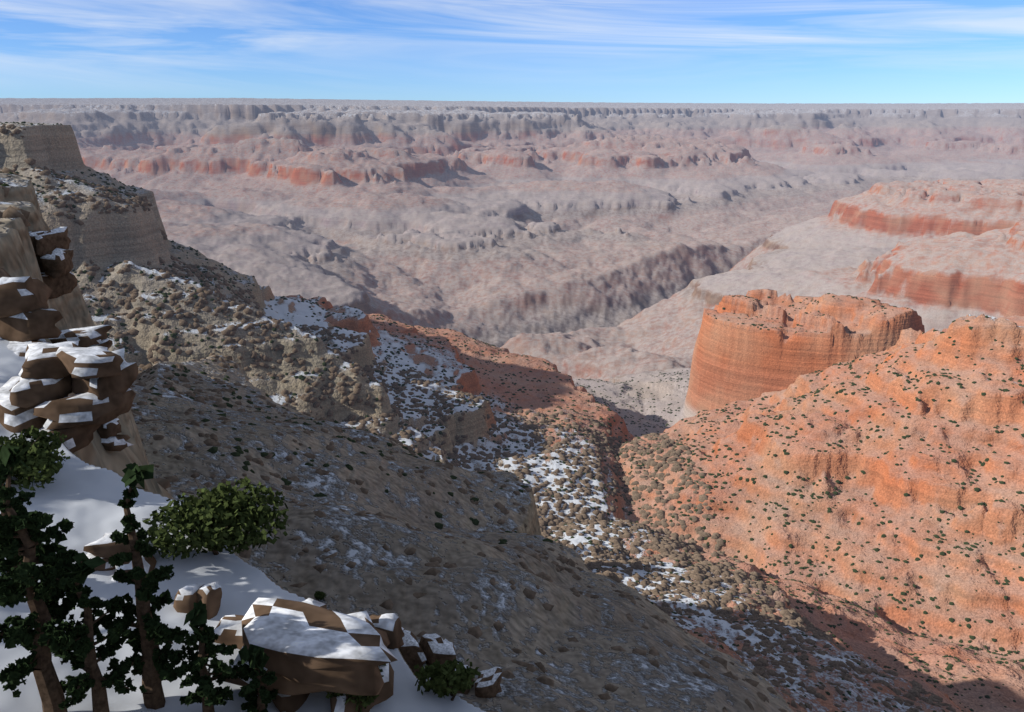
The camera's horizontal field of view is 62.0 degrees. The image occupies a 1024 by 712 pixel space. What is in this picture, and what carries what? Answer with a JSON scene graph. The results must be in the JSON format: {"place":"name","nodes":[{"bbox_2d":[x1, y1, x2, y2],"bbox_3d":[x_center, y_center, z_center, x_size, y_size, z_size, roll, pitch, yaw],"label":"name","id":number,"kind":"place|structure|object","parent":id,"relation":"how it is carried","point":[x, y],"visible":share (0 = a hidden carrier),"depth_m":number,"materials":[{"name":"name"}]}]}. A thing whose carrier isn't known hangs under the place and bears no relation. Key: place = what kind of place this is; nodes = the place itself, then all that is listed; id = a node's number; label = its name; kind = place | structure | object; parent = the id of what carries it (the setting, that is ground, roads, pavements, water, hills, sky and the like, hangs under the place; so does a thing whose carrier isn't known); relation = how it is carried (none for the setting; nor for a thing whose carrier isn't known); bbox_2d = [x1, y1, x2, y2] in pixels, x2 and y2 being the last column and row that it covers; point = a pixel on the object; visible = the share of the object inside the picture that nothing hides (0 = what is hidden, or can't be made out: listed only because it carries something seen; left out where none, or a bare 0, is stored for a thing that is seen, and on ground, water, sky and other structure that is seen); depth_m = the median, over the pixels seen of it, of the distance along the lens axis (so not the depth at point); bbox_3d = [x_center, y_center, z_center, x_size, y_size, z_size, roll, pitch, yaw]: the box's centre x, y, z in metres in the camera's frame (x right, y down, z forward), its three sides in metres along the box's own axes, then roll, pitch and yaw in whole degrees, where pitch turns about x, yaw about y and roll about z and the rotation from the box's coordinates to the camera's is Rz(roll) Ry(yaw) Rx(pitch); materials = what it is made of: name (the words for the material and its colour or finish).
{"place":"outdoors","nodes":[
{"label":"outdoors","id":0,"kind":"place"},
{"bbox_2d":[0,98,1023,711],"bbox_3d":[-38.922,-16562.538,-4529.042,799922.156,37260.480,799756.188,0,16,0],"label":"canyon terrain","id":1,"kind":"structure","parent":0,"point":[586,244],"depth_m":1759.84,"materials":[{"name":"orange stone"}]},
{"bbox_2d":[0,480,54,577],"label":"rock","id":2,"kind":"object","parent":1,"relation":"on","point":[21,498],"visible":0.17,"depth_m":30.43,"materials":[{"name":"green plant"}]},
{"bbox_2d":[0,276,62,356],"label":"cliff rock","id":3,"kind":"object","parent":1,"relation":"on","point":[28,316],"visible":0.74,"depth_m":56.17,"materials":[{"name":"brown stone"}]},
{"bbox_2d":[0,425,70,490],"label":"juniper bush","id":4,"kind":"object","parent":1,"relation":"on","point":[38,455],"visible":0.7,"depth_m":37.99,"materials":[{"name":"green plant"}]},
{"bbox_2d":[0,444,101,711],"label":"pine tree","id":5,"kind":"object","parent":1,"relation":"on","point":[20,529],"visible":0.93,"depth_m":23.73,"materials":[{"name":"green plant"}]},
{"bbox_2d":[29,227,77,298],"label":"cliff rock","id":6,"kind":"object","parent":1,"relation":"on","point":[54,254],"visible":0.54,"depth_m":162.98,"materials":[{"name":"brown stone"}]},
{"bbox_2d":[0,340,137,452],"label":"cliff rock","id":7,"kind":"object","parent":1,"relation":"on","point":[98,381],"visible":0.92,"depth_m":43.95,"materials":[{"name":"brown stone"}]},
{"bbox_2d":[48,325,112,348],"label":"cliff rock","id":8,"kind":"object","parent":1,"relation":"on","point":[90,336],"visible":0.27,"depth_m":68.71,"materials":[{"name":"brown stone"}]},
{"bbox_2d":[29,552,146,711],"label":"pine tree","id":9,"kind":"object","parent":1,"relation":"on","point":[84,654],"visible":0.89,"depth_m":25.07,"materials":[{"name":"green plant"}]},
{"bbox_2d":[97,418,132,450],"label":"cliff rock","id":10,"kind":"object","parent":1,"relation":"on","point":[112,439],"visible":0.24,"depth_m":59.28,"materials":[{"name":"brown stone"}]},
{"bbox_2d":[83,530,156,582],"bbox_3d":[-15.621,7.997,34.115,2.747,1.721,3.232,0,16,0],"label":"outcrop rock","id":11,"kind":"object","parent":1,"relation":"on","point":[104,547],"visible":0.34,"depth_m":33.49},
{"bbox_2d":[100,462,193,709],"bbox_3d":[-11.243,7.263,25.936,2.894,8.902,2.081,0,16,0],"label":"pine tree","id":12,"kind":"object","parent":1,"relation":"on","point":[149,634],"visible":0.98,"depth_m":25.78,"materials":[{"name":"green plant"}]},
{"bbox_2d":[173,581,221,619],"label":"boulders","id":13,"kind":"object","parent":1,"relation":"on","point":[188,596],"visible":0.72,"depth_m":31.76,"materials":[{"name":"brown stone"}]},
{"bbox_2d":[176,600,249,711],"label":"pine tree","id":14,"kind":"object","parent":1,"relation":"on","point":[207,695],"visible":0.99,"depth_m":25.88,"materials":[{"name":"green plant"}]},
{"bbox_2d":[142,476,288,559],"bbox_3d":[-12.206,7.381,35.924,5.682,3.252,5.675,0,16,0],"label":"juniper bush","id":15,"kind":"object","parent":1,"relation":"on","point":[216,519],"visible":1,"depth_m":35.22,"materials":[{"name":"green plant"}]},
{"bbox_2d":[214,615,243,649],"bbox_3d":[-9.752,10.090,31.100,2.635,1.146,1.704,0,16,0],"label":"outcrop rock","id":16,"kind":"object","parent":1,"relation":"on","point":[228,629],"visible":0.33,"depth_m":30.50,"materials":[{"name":"brown stone"}]},
{"bbox_2d":[238,644,277,711],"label":"pine tree","id":17,"kind":"object","parent":1,"relation":"on","point":[255,657],"visible":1,"depth_m":26.36,"materials":[{"name":"green plant"}]},
{"bbox_2d":[224,598,396,711],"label":"outcrop rock","id":18,"kind":"object","parent":1,"relation":"on","point":[309,645],"visible":0.94,"depth_m":27.61,"materials":[{"name":"brown stone"}]},
{"bbox_2d":[314,591,326,601],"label":"juniper bush","id":19,"kind":"object","parent":1,"relation":"on","point":[319,595],"visible":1,"depth_m":209.26,"materials":[{"name":"green plant"}]},
{"bbox_2d":[325,664,386,711],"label":"juniper bush","id":20,"kind":"object","parent":1,"relation":"on","point":[366,700],"visible":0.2,"depth_m":27.94,"materials":[{"name":"green plant"}]},
{"bbox_2d":[369,613,403,649],"bbox_3d":[-4.979,10.600,32.708,1.453,1.433,1.057,4,16,14],"label":"outcrop rock","id":21,"kind":"object","parent":1,"relation":"on","point":[389,624],"visible":0.57,"depth_m":32.37,"materials":[{"name":"brown stone"}]},
{"bbox_2d":[399,627,456,681],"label":"outcrop rock","id":22,"kind":"object","parent":1,"relation":"on","point":[428,649],"visible":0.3,"depth_m":180.64,"materials":[{"name":"brown stone"}]},
{"bbox_2d":[414,659,480,700],"bbox_3d":[-2.280,11.623,30.581,2.100,1.916,2.330,7,17,23],"label":"juniper bush","id":23,"kind":"object","parent":1,"relation":"on","point":[446,679],"visible":0.99,"depth_m":30.01,"materials":[{"name":"green plant"}]},
{"bbox_2d":[0,123,955,711],"bbox_3d":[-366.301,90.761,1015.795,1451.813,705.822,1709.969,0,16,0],"label":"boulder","id":24,"kind":"object","parent":1,"relation":"on","point":[666,545],"visible":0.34,"depth_m":1390.74,"materials":[{"name":"grey stone"}]},
{"bbox_2d":[455,665,502,697],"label":"outcrop rock","id":25,"kind":"object","parent":1,"relation":"on","point":[487,683],"visible":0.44,"depth_m":179.09,"materials":[{"name":"brown stone"}]},
{"bbox_2d":[0,121,1023,711],"bbox_3d":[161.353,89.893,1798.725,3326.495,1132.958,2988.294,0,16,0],"label":"desert shrubs","id":26,"kind":"object","parent":1,"relation":"on","point":[350,467],"visible":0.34,"depth_m":1461.78,"materials":[{"name":"green plant"}]},
{"bbox_2d":[0,0,1023,103],"label":"sky","id":27,"kind":"structure","parent":0,"point":[613,51],"materials":[{"name":"blue"}]}
]}

